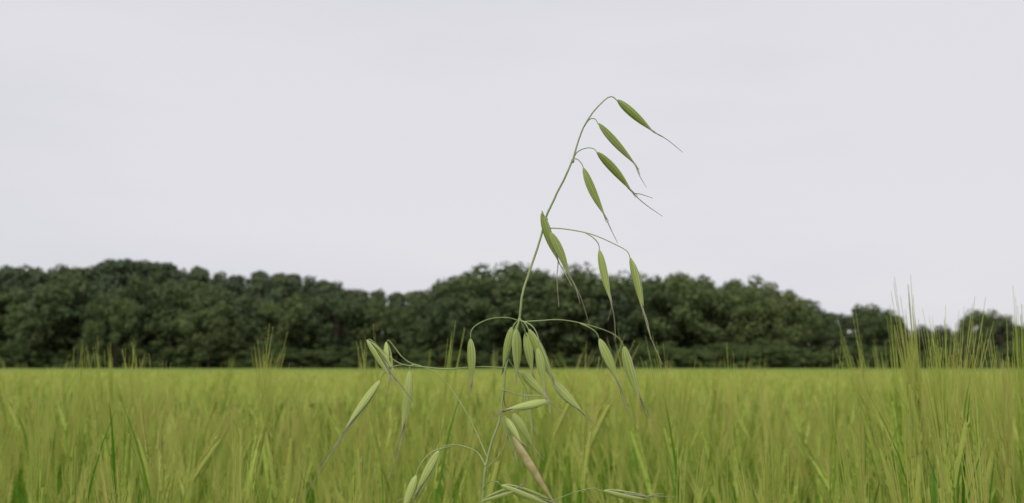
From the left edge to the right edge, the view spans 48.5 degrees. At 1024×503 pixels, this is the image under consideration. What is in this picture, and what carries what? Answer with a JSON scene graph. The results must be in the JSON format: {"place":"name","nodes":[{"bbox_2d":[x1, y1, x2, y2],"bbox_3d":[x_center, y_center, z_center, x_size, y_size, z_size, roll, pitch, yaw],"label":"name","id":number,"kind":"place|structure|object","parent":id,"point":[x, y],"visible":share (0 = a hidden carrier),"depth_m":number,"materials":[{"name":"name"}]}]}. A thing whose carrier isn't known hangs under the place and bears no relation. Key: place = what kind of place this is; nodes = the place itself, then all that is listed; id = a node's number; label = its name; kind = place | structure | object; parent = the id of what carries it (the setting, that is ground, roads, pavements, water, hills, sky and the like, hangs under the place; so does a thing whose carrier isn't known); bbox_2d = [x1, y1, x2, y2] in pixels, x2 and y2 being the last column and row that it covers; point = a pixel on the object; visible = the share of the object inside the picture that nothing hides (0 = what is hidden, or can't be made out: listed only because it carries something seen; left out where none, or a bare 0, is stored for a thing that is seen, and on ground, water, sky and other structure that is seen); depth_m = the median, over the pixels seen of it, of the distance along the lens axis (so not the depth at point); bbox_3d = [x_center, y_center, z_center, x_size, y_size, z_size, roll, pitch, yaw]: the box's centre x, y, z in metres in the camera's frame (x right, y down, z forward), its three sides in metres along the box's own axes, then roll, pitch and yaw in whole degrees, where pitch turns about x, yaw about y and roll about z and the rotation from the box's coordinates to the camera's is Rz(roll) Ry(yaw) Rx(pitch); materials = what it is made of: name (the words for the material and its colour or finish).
{"place":"outdoors","nodes":[
{"label":"outdoors","id":0,"kind":"place"},
{"bbox_2d":[305,96,681,502],"bbox_3d":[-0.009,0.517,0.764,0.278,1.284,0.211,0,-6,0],"label":"wild oat plant","id":1,"kind":"object","parent":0,"point":[531,342],"visible":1,"depth_m":0.84,"materials":[{"name":"green plant"}]},
{"bbox_2d":[0,275,1023,502],"label":"barley field","id":2,"kind":"structure","parent":0,"point":[910,433],"depth_m":2.93,"materials":[{"name":"green plant"}]},
{"bbox_2d":[0,258,1023,367],"bbox_3d":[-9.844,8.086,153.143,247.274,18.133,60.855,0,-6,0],"label":"distant woodland","id":3,"kind":"object","parent":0,"point":[158,314],"visible":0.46,"depth_m":143.38,"materials":[{"name":"green plant"}]},
{"bbox_2d":[0,0,1023,343],"label":"sky","id":4,"kind":"structure","parent":0,"point":[834,151],"materials":[{"name":"white"}]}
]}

